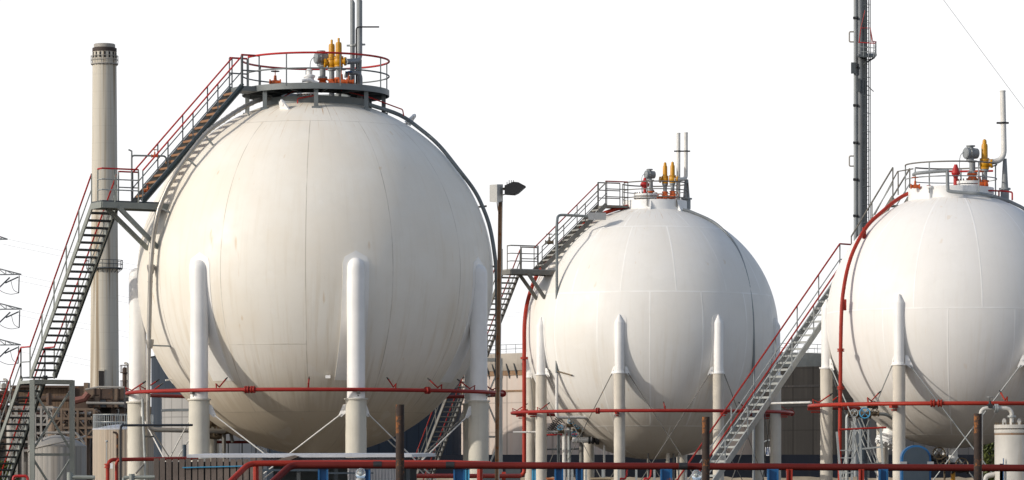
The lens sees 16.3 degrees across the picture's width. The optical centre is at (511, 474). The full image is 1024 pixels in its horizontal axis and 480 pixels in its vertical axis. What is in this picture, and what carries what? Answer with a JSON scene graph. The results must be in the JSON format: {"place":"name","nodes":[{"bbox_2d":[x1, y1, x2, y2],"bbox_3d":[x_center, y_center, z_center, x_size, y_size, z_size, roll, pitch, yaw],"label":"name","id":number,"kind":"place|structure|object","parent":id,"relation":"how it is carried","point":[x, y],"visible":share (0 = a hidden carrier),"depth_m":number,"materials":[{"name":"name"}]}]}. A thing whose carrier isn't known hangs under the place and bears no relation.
{"place":"outdoors","nodes":[
{"label":"outdoors","id":0,"kind":"place"},
{"bbox_2d":[0,378,8,416],"bbox_3d":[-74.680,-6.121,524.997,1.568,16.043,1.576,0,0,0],"label":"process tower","id":1,"kind":"structure","parent":0,"point":[3,386],"depth_m":524.63,"materials":[{"name":"grey metal"}]},
{"bbox_2d":[0,460,19,479],"bbox_3d":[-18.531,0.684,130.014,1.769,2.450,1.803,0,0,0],"label":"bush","id":2,"kind":"object","parent":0,"point":[5,467],"visible":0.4,"depth_m":129.72,"materials":[{"name":"green plant"}]},
{"bbox_2d":[9,393,68,404],"bbox_3d":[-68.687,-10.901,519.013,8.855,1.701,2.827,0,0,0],"label":"flue duct","id":3,"kind":"object","parent":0,"point":[48,398],"visible":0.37,"depth_m":519.60,"materials":[{"name":"brown metal"}]},
{"bbox_2d":[11,383,89,422],"bbox_3d":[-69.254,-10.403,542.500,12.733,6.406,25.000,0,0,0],"label":"boiler house","id":4,"kind":"structure","parent":0,"point":[58,390],"depth_m":540.00,"materials":[{"name":"brown metal"}]},
{"bbox_2d":[356,468,365,479],"bbox_3d":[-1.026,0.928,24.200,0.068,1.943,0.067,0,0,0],"label":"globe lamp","id":5,"kind":"object","parent":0,"point":[360,473],"visible":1,"depth_m":24.18,"materials":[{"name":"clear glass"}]},
{"bbox_2d":[0,0,1023,404],"label":"sky","id":6,"kind":"structure","parent":0,"point":[557,99],"materials":[{"name":"white"}]},
{"bbox_2d":[375,455,994,477],"bbox_3d":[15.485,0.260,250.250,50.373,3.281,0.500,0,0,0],"label":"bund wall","id":7,"kind":"structure","parent":0,"point":[814,459],"depth_m":250.00,"materials":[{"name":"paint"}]},
{"bbox_2d":[417,476,973,479],"bbox_3d":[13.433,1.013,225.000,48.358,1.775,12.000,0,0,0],"label":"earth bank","id":8,"kind":"structure","parent":0,"point":[794,478],"depth_m":223.27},
{"bbox_2d":[692,470,701,479],"bbox_3d":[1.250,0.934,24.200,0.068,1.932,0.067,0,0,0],"label":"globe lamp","id":9,"kind":"object","parent":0,"point":[696,474],"visible":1,"depth_m":24.18,"materials":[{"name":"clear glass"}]},
{"bbox_2d":[771,401,811,403],"bbox_3d":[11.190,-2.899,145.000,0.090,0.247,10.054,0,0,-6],"label":"cross pipe","id":10,"kind":"object","parent":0,"point":[805,402],"visible":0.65,"depth_m":143.40,"materials":[{"name":"metal"}]},
{"label":"asphalt yard","id":11,"kind":"structure","parent":0,"visible":0},
{"bbox_2d":[0,56,243,479],"bbox_3d":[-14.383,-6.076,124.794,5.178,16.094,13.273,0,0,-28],"label":"access stair","id":12,"kind":"object","parent":11,"relation":"on","point":[220,105],"visible":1,"depth_m":121.00,"materials":[{"name":"grey metal"}]},
{"bbox_2d":[128,149,166,200],"bbox_3d":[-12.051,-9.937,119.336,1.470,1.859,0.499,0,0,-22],"label":"pipe","id":13,"kind":"object","parent":12,"relation":"on","point":[132,155],"visible":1,"depth_m":119.25,"materials":[{"name":"grey metal"}]},
{"bbox_2d":[136,399,153,479],"bbox_3d":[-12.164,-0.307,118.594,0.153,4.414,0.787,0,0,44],"label":"pipe post","id":14,"kind":"object","parent":11,"relation":"on","point":[143,434],"visible":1,"depth_m":118.50,"materials":[{"name":"metal"}]},
{"bbox_2d":[214,434,233,461],"bbox_3d":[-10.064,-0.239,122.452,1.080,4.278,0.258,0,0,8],"label":"drain pipework","id":15,"kind":"object","parent":11,"relation":"on","point":[223,443],"visible":0.3,"depth_m":122.33,"materials":[{"name":"grey metal"}]},
{"bbox_2d":[126,99,492,479],"bbox_3d":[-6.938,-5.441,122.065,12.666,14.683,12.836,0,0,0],"label":"spherical tank","id":16,"kind":"object","parent":11,"relation":"on","point":[337,245],"visible":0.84,"depth_m":117.50,"materials":[{"name":"white metal"}]},
{"bbox_2d":[146,95,272,433],"bbox_3d":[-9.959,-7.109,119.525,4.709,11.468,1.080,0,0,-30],"label":"insulated pipe","id":17,"kind":"object","parent":16,"relation":"attached to","point":[151,269],"visible":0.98,"depth_m":118.66,"materials":[{"name":"metal"}]},
{"bbox_2d":[209,424,221,438],"bbox_3d":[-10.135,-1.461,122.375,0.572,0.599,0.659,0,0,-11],"label":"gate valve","id":18,"kind":"object","parent":16,"relation":"on","point":[214,436],"visible":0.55,"depth_m":122.43,"materials":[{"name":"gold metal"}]},
{"bbox_2d":[217,441,270,467],"bbox_3d":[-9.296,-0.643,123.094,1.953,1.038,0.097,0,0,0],"label":"guard rail","id":19,"kind":"object","parent":16,"relation":"attached to","point":[241,442],"visible":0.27,"depth_m":123.07,"materials":[{"name":"metal"}]},
{"bbox_2d":[297,93,313,95],"bbox_3d":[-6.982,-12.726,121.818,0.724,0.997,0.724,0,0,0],"label":"manway","id":20,"kind":"object","parent":16,"relation":"attached to","point":[302,94],"visible":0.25,"depth_m":121.54,"materials":[{"name":"white paint"}]},
{"bbox_2d":[303,69,314,82],"bbox_3d":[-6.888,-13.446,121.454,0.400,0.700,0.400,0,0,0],"label":"breather valve","id":21,"kind":"object","parent":20,"relation":"attached to","point":[309,74],"visible":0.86,"depth_m":121.35,"materials":[{"name":"white paint"}]},
{"bbox_2d":[229,51,389,114],"bbox_3d":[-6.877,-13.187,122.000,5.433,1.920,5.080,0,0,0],"label":"crown platform","id":22,"kind":"structure","parent":16,"relation":"on","point":[277,92],"depth_m":120.42,"materials":[{"name":"grey metal"}]},
{"bbox_2d":[269,70,280,83],"bbox_3d":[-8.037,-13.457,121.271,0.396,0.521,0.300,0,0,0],"label":"gate valve","id":23,"kind":"object","parent":22,"relation":"on","point":[275,81],"visible":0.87,"depth_m":121.21,"materials":[{"name":"orange metal"}]},
{"bbox_2d":[347,0,355,83],"bbox_3d":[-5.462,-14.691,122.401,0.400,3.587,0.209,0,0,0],"label":"vent pipe","id":24,"kind":"object","parent":22,"relation":"on","point":[352,27],"visible":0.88,"depth_m":122.33,"materials":[{"name":"grey metal"}]},
{"bbox_2d":[356,26,378,97],"bbox_3d":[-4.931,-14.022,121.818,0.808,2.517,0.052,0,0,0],"label":"vent line","id":25,"kind":"object","parent":22,"relation":"attached to","point":[356,41],"visible":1,"depth_m":121.80,"materials":[{"name":"black metal"}]},
{"bbox_2d":[341,90,403,115],"bbox_3d":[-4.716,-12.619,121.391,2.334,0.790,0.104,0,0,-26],"label":"fire spray line","id":26,"kind":"object","parent":22,"relation":"attached to","point":[379,101],"visible":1,"depth_m":121.48,"materials":[{"name":"red paint"}]},
{"bbox_2d":[125,377,505,398],"bbox_3d":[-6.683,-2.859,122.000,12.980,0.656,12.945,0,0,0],"label":"sprinkler ring","id":27,"kind":"object","parent":16,"relation":"attached to","point":[425,390],"visible":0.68,"depth_m":116.74,"materials":[{"name":"red metal"}]},
{"bbox_2d":[310,50,328,82],"bbox_3d":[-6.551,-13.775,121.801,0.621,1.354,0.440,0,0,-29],"label":"motor valve","id":28,"kind":"object","parent":16,"relation":"on","point":[318,59],"visible":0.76,"depth_m":121.70,"materials":[{"name":"grey paint"}]},
{"bbox_2d":[323,40,335,95],"bbox_3d":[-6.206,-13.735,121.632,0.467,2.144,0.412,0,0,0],"label":"relief valve","id":29,"kind":"object","parent":16,"relation":"on","point":[329,62],"visible":0.71,"depth_m":121.58,"materials":[{"name":"gold metal"}]},
{"bbox_2d":[334,38,346,95],"bbox_3d":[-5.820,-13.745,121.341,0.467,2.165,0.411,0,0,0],"label":"relief valve","id":30,"kind":"object","parent":16,"relation":"on","point":[337,56],"visible":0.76,"depth_m":121.28,"materials":[{"name":"gold metal"}]},
{"bbox_2d":[335,69,347,82],"bbox_3d":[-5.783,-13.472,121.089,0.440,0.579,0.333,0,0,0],"label":"gate valve","id":31,"kind":"object","parent":30,"relation":"attached to","point":[342,80],"visible":0.57,"depth_m":121.02,"materials":[{"name":"red paint"}]},
{"bbox_2d":[345,0,364,64],"bbox_3d":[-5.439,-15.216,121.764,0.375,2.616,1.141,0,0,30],"label":"vent pipe","id":32,"kind":"object","parent":30,"relation":"attached to","point":[360,44],"visible":0.94,"depth_m":122.02,"materials":[{"name":"grey metal"}]},
{"bbox_2d":[344,59,362,98],"bbox_3d":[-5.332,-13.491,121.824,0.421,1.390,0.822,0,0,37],"label":"drain pipe","id":33,"kind":"object","parent":32,"relation":"attached to","point":[359,75],"visible":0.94,"depth_m":121.76,"materials":[{"name":"grey metal"}]},
{"bbox_2d":[368,102,496,428],"bbox_3d":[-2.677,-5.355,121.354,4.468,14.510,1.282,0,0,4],"label":"riser pipe","id":34,"kind":"object","parent":16,"relation":"attached to","point":[482,206],"visible":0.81,"depth_m":121.09,"materials":[{"name":"grey metal"}]},
{"bbox_2d":[417,474,521,477],"bbox_3d":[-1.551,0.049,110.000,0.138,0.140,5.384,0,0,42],"label":"pipe","id":35,"kind":"object","parent":11,"relation":"on","point":[471,476],"visible":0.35,"depth_m":110.30,"materials":[{"name":"red metal"}]},
{"bbox_2d":[483,469,494,479],"bbox_3d":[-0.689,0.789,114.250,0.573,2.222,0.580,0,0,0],"label":"cabinet","id":36,"kind":"object","parent":11,"relation":"on","point":[488,471],"depth_m":114.00,"materials":[{"name":"grey metal"}]},
{"bbox_2d":[413,181,607,479],"bbox_3d":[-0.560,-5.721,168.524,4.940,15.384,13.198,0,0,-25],"label":"access stair","id":37,"kind":"object","parent":11,"relation":"on","point":[570,237],"visible":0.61,"depth_m":163.68,"materials":[{"name":"grey metal"}]},
{"bbox_2d":[506,469,520,479],"bbox_3d":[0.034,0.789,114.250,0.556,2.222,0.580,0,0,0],"label":"cabinet","id":38,"kind":"object","parent":11,"relation":"on","point":[513,471],"depth_m":114.00,"materials":[{"name":"grey metal"}]},
{"bbox_2d":[513,421,604,479],"bbox_3d":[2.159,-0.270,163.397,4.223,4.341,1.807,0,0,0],"label":"valve skid","id":39,"kind":"object","parent":11,"relation":"on","point":[588,440],"visible":0.82,"depth_m":163.44,"materials":[{"name":"metal"}]},
{"bbox_2d":[547,418,562,433],"bbox_3d":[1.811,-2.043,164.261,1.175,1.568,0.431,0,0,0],"label":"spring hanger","id":40,"kind":"object","parent":39,"relation":"attached to","point":[555,423],"visible":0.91,"depth_m":164.15,"materials":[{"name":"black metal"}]},
{"bbox_2d":[525,208,780,479],"bbox_3d":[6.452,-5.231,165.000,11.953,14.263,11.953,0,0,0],"label":"spherical tank","id":41,"kind":"object","parent":11,"relation":"on","point":[648,308],"visible":0.84,"depth_m":160.71,"materials":[{"name":"white metal"}]},
{"bbox_2d":[502,205,628,479],"bbox_3d":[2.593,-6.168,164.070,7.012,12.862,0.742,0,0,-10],"label":"red riser","id":42,"kind":"object","parent":41,"relation":"attached to","point":[524,324],"visible":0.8,"depth_m":163.45,"materials":[{"name":"red paint"}]},
{"bbox_2d":[555,213,605,418],"bbox_3d":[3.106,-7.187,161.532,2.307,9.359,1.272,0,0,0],"label":"conduit","id":43,"kind":"object","parent":41,"relation":"attached to","point":[595,216],"visible":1,"depth_m":161.54,"materials":[{"name":"grey metal"}]},
{"bbox_2d":[597,180,689,210],"bbox_3d":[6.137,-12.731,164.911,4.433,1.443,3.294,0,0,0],"label":"crown platform","id":44,"kind":"structure","parent":41,"relation":"on","point":[676,204],"depth_m":163.79,"materials":[{"name":"white paint"}]},
{"bbox_2d":[674,133,681,199],"bbox_3d":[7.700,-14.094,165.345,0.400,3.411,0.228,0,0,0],"label":"vent pipe","id":45,"kind":"object","parent":44,"relation":"on","point":[677,150],"visible":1,"depth_m":165.27,"materials":[{"name":"metal"}]},
{"bbox_2d":[681,179,691,208],"bbox_3d":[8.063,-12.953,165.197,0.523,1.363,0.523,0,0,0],"label":"vent support","id":46,"kind":"object","parent":44,"relation":"on","point":[689,199],"visible":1,"depth_m":165.08,"materials":[{"name":"grey paint"}]},
{"bbox_2d":[674,132,689,180],"bbox_3d":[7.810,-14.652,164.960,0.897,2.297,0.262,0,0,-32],"label":"vent pipe","id":47,"kind":"object","parent":46,"relation":"on","point":[685,151],"visible":1,"depth_m":165.01,"materials":[{"name":"metal"}]},
{"bbox_2d":[634,192,657,198],"bbox_3d":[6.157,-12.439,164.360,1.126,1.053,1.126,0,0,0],"label":"manway","id":48,"kind":"object","parent":41,"relation":"attached to","point":[645,194],"visible":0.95,"depth_m":163.93,"materials":[{"name":"white paint"}]},
{"bbox_2d":[640,178,648,192],"bbox_3d":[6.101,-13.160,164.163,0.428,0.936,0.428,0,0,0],"label":"mushroom vent","id":49,"kind":"object","parent":48,"relation":"on","point":[643,184],"visible":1,"depth_m":164.06,"materials":[{"name":"red metal"}]},
{"bbox_2d":[641,169,655,192],"bbox_3d":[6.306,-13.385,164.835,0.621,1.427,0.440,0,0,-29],"label":"motor valve","id":50,"kind":"object","parent":48,"relation":"on","point":[649,174],"visible":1,"depth_m":164.74,"materials":[{"name":"grey paint"}]},
{"bbox_2d":[510,401,794,418],"bbox_3d":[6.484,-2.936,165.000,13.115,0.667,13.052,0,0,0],"label":"sprinkler ring","id":51,"kind":"object","parent":41,"relation":"attached to","point":[783,413],"visible":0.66,"depth_m":159.53,"materials":[{"name":"red metal"}]},
{"bbox_2d":[659,162,668,195],"bbox_3d":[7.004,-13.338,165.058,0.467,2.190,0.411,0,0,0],"label":"relief valve","id":52,"kind":"object","parent":41,"relation":"on","point":[665,184],"visible":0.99,"depth_m":165.00,"materials":[{"name":"gold metal"}]},
{"bbox_2d":[669,161,678,194],"bbox_3d":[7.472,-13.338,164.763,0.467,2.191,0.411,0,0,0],"label":"relief valve","id":53,"kind":"object","parent":41,"relation":"on","point":[672,175],"visible":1,"depth_m":164.71,"materials":[{"name":"gold metal"}]},
{"bbox_2d":[682,208,754,479],"bbox_3d":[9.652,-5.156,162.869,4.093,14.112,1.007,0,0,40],"label":"riser pipe","id":54,"kind":"object","parent":41,"relation":"attached to","point":[753,360],"visible":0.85,"depth_m":161.52,"materials":[{"name":"red metal"}]},
{"bbox_2d":[676,167,909,479],"bbox_3d":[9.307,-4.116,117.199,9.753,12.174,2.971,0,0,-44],"label":"access stair","id":55,"kind":"object","parent":11,"relation":"on","point":[773,393],"visible":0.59,"depth_m":118.06,"materials":[{"name":"metal"}]},
{"bbox_2d":[836,427,886,479],"bbox_3d":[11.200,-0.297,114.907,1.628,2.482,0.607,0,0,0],"label":"step stand","id":56,"kind":"object","parent":11,"relation":"on","point":[861,448],"visible":0.77,"depth_m":114.63,"materials":[{"name":"metal"}]},
{"bbox_2d":[857,417,867,479],"bbox_3d":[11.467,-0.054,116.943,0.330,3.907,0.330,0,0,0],"label":"blue grey column","id":57,"kind":"structure","parent":11,"relation":"on","point":[864,455],"depth_m":116.80,"materials":[{"name":"metal"}]},
{"bbox_2d":[845,412,892,479],"bbox_3d":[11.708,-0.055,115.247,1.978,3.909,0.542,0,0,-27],"label":"pipe bend","id":58,"kind":"object","parent":11,"relation":"on","point":[847,437],"visible":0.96,"depth_m":114.98,"materials":[{"name":"metal"}]},
{"bbox_2d":[856,407,870,418],"bbox_3d":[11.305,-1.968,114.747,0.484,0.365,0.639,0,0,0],"label":"gate valve","id":59,"kind":"object","parent":58,"relation":"attached to","point":[864,414],"visible":1,"depth_m":114.65,"materials":[{"name":"blue metal"}]},
{"bbox_2d":[837,185,930,479],"bbox_3d":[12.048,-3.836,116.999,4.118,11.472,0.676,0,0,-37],"label":"red riser","id":60,"kind":"object","parent":11,"relation":"on","point":[840,349],"visible":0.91,"depth_m":115.66,"materials":[{"name":"red paint"}]},
{"bbox_2d":[819,196,1023,479],"bbox_3d":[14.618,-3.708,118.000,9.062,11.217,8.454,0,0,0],"label":"spherical tank","id":61,"kind":"object","parent":11,"relation":"on","point":[934,294],"visible":0.81,"depth_m":114.75,"materials":[{"name":"white metal"}]},
{"bbox_2d":[841,417,878,479],"bbox_3d":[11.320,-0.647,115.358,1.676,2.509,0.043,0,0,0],"label":"tie rods","id":62,"kind":"object","parent":61,"relation":"attached to","point":[851,431],"visible":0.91,"depth_m":115.34,"materials":[{"name":"metal"}]},
{"bbox_2d":[875,428,892,450],"bbox_3d":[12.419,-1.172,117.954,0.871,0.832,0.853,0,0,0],"label":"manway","id":63,"kind":"object","parent":61,"relation":"attached to","point":[887,437],"visible":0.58,"depth_m":117.71,"materials":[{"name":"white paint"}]},
{"bbox_2d":[807,390,1023,412],"bbox_3d":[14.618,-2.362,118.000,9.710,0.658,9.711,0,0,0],"label":"sprinkler ring","id":64,"kind":"object","parent":61,"relation":"attached to","point":[855,405],"visible":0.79,"depth_m":113.84,"materials":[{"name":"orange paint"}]},
{"bbox_2d":[874,160,996,214],"bbox_3d":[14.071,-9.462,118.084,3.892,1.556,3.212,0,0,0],"label":"crown platform","id":65,"kind":"structure","parent":61,"relation":"on","point":[922,192],"depth_m":116.92,"materials":[{"name":"white paint"}]},
{"bbox_2d":[972,170,985,185],"bbox_3d":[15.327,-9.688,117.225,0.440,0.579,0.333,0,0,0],"label":"gate valve","id":66,"kind":"object","parent":65,"relation":"attached to","point":[982,183],"visible":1,"depth_m":117.15,"materials":[{"name":"metal"}]},
{"bbox_2d":[979,139,992,185],"bbox_3d":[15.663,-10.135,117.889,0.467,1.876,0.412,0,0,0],"label":"relief valve","id":67,"kind":"object","parent":65,"relation":"on","point":[984,167],"visible":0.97,"depth_m":117.83,"materials":[{"name":"gold metal"}]},
{"bbox_2d":[988,90,1008,163],"bbox_3d":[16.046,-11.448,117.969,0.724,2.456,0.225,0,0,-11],"label":"vent pipe","id":68,"kind":"object","parent":67,"relation":"attached to","point":[1002,156],"visible":1,"depth_m":117.92,"materials":[{"name":"metal"}]},
{"bbox_2d":[988,190,1012,199],"bbox_3d":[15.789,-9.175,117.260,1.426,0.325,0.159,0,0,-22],"label":"fire spray line","id":69,"kind":"object","parent":65,"relation":"attached to","point":[999,191],"visible":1,"depth_m":117.39,"materials":[{"name":"red paint"}]},
{"bbox_2d":[947,448,959,479],"bbox_3d":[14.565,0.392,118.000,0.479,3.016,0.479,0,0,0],"label":"nozzle","id":70,"kind":"object","parent":61,"relation":"attached to","point":[953,458],"visible":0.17,"depth_m":117.87,"materials":[{"name":"white paint"}]},
{"bbox_2d":[934,455,949,463],"bbox_3d":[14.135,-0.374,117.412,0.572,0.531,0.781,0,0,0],"label":"gate valve","id":71,"kind":"object","parent":70,"relation":"attached to","point":[942,462],"visible":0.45,"depth_m":117.13,"materials":[{"name":"black metal"}]},
{"bbox_2d":[930,447,945,462],"bbox_3d":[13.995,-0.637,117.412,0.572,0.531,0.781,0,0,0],"label":"gate valve","id":72,"kind":"object","parent":71,"relation":"on","point":[934,458],"visible":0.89,"depth_m":117.14,"materials":[{"name":"black metal"}]},
{"bbox_2d":[951,458,968,473],"bbox_3d":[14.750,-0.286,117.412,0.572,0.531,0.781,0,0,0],"label":"gate valve","id":73,"kind":"object","parent":70,"relation":"attached to","point":[952,472],"visible":0.43,"depth_m":117.52,"materials":[{"name":"black metal"}]},
{"bbox_2d":[957,178,981,185],"bbox_3d":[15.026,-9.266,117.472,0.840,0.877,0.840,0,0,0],"label":"manway","id":74,"kind":"object","parent":61,"relation":"attached to","point":[965,182],"visible":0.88,"depth_m":117.10,"materials":[{"name":"white paint"}]},
{"bbox_2d":[951,164,959,184],"bbox_3d":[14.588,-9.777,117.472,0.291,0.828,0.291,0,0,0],"label":"mushroom vent","id":75,"kind":"object","parent":74,"relation":"attached to","point":[955,171],"visible":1,"depth_m":117.40,"materials":[{"name":"red metal"}]},
{"bbox_2d":[959,145,979,179],"bbox_3d":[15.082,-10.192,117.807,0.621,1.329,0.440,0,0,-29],"label":"motor valve","id":76,"kind":"object","parent":74,"relation":"on","point":[970,153],"visible":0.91,"depth_m":117.72,"materials":[{"name":"grey paint"}]},
{"bbox_2d":[999,159,1010,198],"bbox_3d":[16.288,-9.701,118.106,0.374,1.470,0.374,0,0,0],"label":"vent support","id":77,"kind":"object","parent":61,"relation":"on","point":[1004,185],"visible":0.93,"depth_m":118.02,"materials":[{"name":"grey paint"}]},
{"bbox_2d":[912,169,1023,210],"bbox_3d":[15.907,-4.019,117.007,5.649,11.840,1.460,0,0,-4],"label":"grey riser","id":78,"kind":"object","parent":11,"relation":"on","point":[946,172],"visible":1,"depth_m":116.34,"materials":[{"name":"paint"}]},
{"bbox_2d":[983,442,994,479],"bbox_3d":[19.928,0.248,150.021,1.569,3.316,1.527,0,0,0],"label":"bush","id":79,"kind":"object","parent":11,"relation":"on","point":[987,457],"visible":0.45,"depth_m":149.72,"materials":[{"name":"green plant"}]},
{"label":"ground","id":80,"kind":"structure","parent":0,"visible":0},
{"bbox_2d":[0,391,18,460],"bbox_3d":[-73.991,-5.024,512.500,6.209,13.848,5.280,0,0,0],"label":"pipe rack","id":81,"kind":"object","parent":80,"relation":"on","point":[3,447],"visible":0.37,"depth_m":510.54,"materials":[{"name":"brown metal"}]},
{"bbox_2d":[0,236,21,364],"bbox_3d":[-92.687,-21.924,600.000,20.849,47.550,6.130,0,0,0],"label":"electricity pylon","id":82,"kind":"object","parent":80,"relation":"on","point":[17,308],"visible":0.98,"depth_m":599.72,"materials":[{"name":"metal"}]},
{"bbox_2d":[7,406,58,479],"bbox_3d":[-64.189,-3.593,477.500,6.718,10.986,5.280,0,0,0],"label":"pipe rack","id":83,"kind":"object","parent":80,"relation":"on","point":[41,424],"visible":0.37,"depth_m":474.93,"materials":[{"name":"brown metal"}]},
{"bbox_2d":[27,431,86,479],"bbox_3d":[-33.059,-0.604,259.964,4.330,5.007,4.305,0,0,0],"label":"storage tank","id":84,"kind":"object","parent":80,"relation":"on","point":[51,467],"visible":0.69,"depth_m":258.17,"materials":[{"name":"white metal"}]},
{"bbox_2d":[48,408,97,474],"bbox_3d":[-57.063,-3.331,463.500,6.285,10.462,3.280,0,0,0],"label":"pipe rack","id":85,"kind":"object","parent":80,"relation":"on","point":[81,427],"visible":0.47,"depth_m":462.04,"materials":[{"name":"beige metal"}]},
{"bbox_2d":[75,386,126,421],"bbox_3d":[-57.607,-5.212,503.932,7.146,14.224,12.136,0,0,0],"label":"furnace block","id":86,"kind":"structure","parent":80,"relation":"on","point":[109,401],"depth_m":499.75,"materials":[{"name":"brown metal"}]},
{"bbox_2d":[86,43,122,420],"bbox_3d":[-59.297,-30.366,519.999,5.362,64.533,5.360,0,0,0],"label":"chimney","id":87,"kind":"object","parent":80,"relation":"on","point":[104,348],"visible":0.81,"depth_m":518.37,"materials":[{"name":"concrete"}]},
{"bbox_2d":[90,423,125,474],"bbox_3d":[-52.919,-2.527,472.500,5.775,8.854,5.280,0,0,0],"label":"pipe rack","id":88,"kind":"object","parent":80,"relation":"on","point":[91,453],"visible":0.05,"depth_m":471.83,"materials":[{"name":"grey metal"}]},
{"bbox_2d":[67,472,154,479],"bbox_3d":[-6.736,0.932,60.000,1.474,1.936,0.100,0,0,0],"label":"barrier","id":89,"kind":"object","parent":80,"relation":"on","point":[70,476],"visible":1,"depth_m":59.97,"materials":[{"name":"grey metal"}]},
{"bbox_2d":[92,414,153,479],"bbox_3d":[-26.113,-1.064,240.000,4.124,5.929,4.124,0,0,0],"label":"storage tank","id":90,"kind":"object","parent":80,"relation":"on","point":[101,435],"visible":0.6,"depth_m":238.35,"materials":[{"name":"metal"}]},
{"bbox_2d":[120,362,128,420],"bbox_3d":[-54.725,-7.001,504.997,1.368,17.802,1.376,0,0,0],"label":"process tower","id":91,"kind":"structure","parent":80,"relation":"on","point":[125,376],"depth_m":504.66,"materials":[{"name":"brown metal"}]},
{"bbox_2d":[104,457,197,479],"bbox_3d":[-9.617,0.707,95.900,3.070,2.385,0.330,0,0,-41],"label":"pipe","id":92,"kind":"object","parent":80,"relation":"on","point":[109,461],"visible":0.92,"depth_m":95.36,"materials":[{"name":"red metal"}]},
{"bbox_2d":[119,424,192,479],"bbox_3d":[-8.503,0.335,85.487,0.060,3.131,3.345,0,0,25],"label":"bent pipe","id":93,"kind":"object","parent":80,"relation":"on","point":[120,445],"visible":1,"depth_m":84.03,"materials":[{"name":"black metal"}]},
{"bbox_2d":[154,458,261,479],"bbox_3d":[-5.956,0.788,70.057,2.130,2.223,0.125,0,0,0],"label":"timber fence","id":94,"kind":"object","parent":80,"relation":"on","point":[168,469],"visible":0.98,"depth_m":70.00,"materials":[{"name":"brown wood"}]},
{"bbox_2d":[182,466,241,467],"bbox_3d":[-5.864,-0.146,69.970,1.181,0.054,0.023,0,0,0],"label":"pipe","id":95,"kind":"object","parent":94,"relation":"attached to","point":[211,466],"visible":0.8,"depth_m":69.96,"materials":[{"name":"blue metal"}]},
{"bbox_2d":[161,398,266,479],"bbox_3d":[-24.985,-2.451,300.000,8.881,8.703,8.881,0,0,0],"label":"storage tank","id":96,"kind":"object","parent":80,"relation":"on","point":[174,410],"visible":0.12,"depth_m":296.69,"materials":[{"name":"grey metal"}]},
{"bbox_2d":[151,354,460,479],"bbox_3d":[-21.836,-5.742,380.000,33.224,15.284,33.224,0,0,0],"label":"building","id":97,"kind":"structure","parent":80,"relation":"on","point":[413,435],"depth_m":372.22,"materials":[{"name":"metal"}]},
{"bbox_2d":[187,453,435,479],"bbox_3d":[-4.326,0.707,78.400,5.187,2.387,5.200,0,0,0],"label":"shelter","id":98,"kind":"object","parent":80,"relation":"on","point":[342,474],"visible":0.51,"depth_m":76.18,"materials":[{"name":"grey metal"}]},
{"bbox_2d":[228,460,490,479],"bbox_3d":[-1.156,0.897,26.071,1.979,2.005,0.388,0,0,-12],"label":"pipe handrail","id":99,"kind":"object","parent":80,"relation":"on","point":[255,465],"visible":0.5,"depth_m":26.06,"materials":[{"name":"red metal"}]},
{"bbox_2d":[396,404,403,479],"bbox_3d":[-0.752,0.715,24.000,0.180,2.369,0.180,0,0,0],"label":"steel post","id":100,"kind":"object","parent":80,"relation":"on","point":[399,441],"visible":1,"depth_m":23.98,"materials":[{"name":"brown metal"}]},
{"bbox_2d":[490,180,525,479],"bbox_3d":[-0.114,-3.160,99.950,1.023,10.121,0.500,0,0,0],"label":"floodlight pole","id":101,"kind":"object","parent":80,"relation":"on","point":[511,188],"visible":1,"depth_m":99.95,"materials":[{"name":"grey metal"}]},
{"bbox_2d":[461,343,820,454],"bbox_3d":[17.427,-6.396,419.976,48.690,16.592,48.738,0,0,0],"label":"building","id":102,"kind":"structure","parent":80,"relation":"on","point":[512,386],"depth_m":403.42,"materials":[{"name":"grey metal"}]},
{"bbox_2d":[270,461,1023,479],"bbox_3d":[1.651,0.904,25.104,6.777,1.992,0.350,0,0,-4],"label":"pipe handrail","id":103,"kind":"object","parent":80,"relation":"on","point":[461,470],"visible":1,"depth_m":25.02,"materials":[{"name":"red metal"}]},
{"bbox_2d":[702,417,709,479],"bbox_3d":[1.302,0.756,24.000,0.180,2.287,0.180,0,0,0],"label":"steel post","id":104,"kind":"object","parent":80,"relation":"on","point":[705,448],"visible":1,"depth_m":23.98,"materials":[{"name":"brown metal"}]},
{"bbox_2d":[764,348,853,454],"bbox_3d":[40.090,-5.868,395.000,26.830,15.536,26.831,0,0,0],"label":"building","id":105,"kind":"structure","parent":80,"relation":"on","point":[800,431],"depth_m":385.12,"materials":[{"name":"grey metal"}]},
{"bbox_2d":[849,0,876,477],"bbox_3d":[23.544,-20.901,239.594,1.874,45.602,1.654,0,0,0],"label":"flare mast","id":106,"kind":"object","parent":80,"relation":"on","point":[859,64],"visible":0.64,"depth_m":239.78,"materials":[{"name":"grey metal"}]},
{"bbox_2d":[899,445,933,479],"bbox_3d":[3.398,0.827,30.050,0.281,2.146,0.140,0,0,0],"label":"valve cover","id":107,"kind":"object","parent":80,"relation":"on","point":[915,454],"visible":0.87,"depth_m":29.99,"materials":[{"name":"blue metal"}]},
{"bbox_2d":[849,416,994,454],"bbox_3d":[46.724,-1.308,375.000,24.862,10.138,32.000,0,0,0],"label":"warehouse","id":108,"kind":"structure","parent":80,"relation":"on","point":[966,451],"depth_m":360.00,"materials":[{"name":"grey metal"}]},
{"bbox_2d":[974,414,981,479],"bbox_3d":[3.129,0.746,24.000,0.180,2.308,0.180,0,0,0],"label":"steel post","id":109,"kind":"object","parent":80,"relation":"on","point":[977,446],"visible":1,"depth_m":23.98,"materials":[{"name":"brown metal"}]},
{"bbox_2d":[979,404,1023,479],"bbox_3d":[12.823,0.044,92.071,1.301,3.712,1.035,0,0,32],"label":"pressure vessel","id":110,"kind":"object","parent":80,"relation":"on","point":[1009,444],"visible":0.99,"depth_m":91.58,"materials":[{"name":"paint"}]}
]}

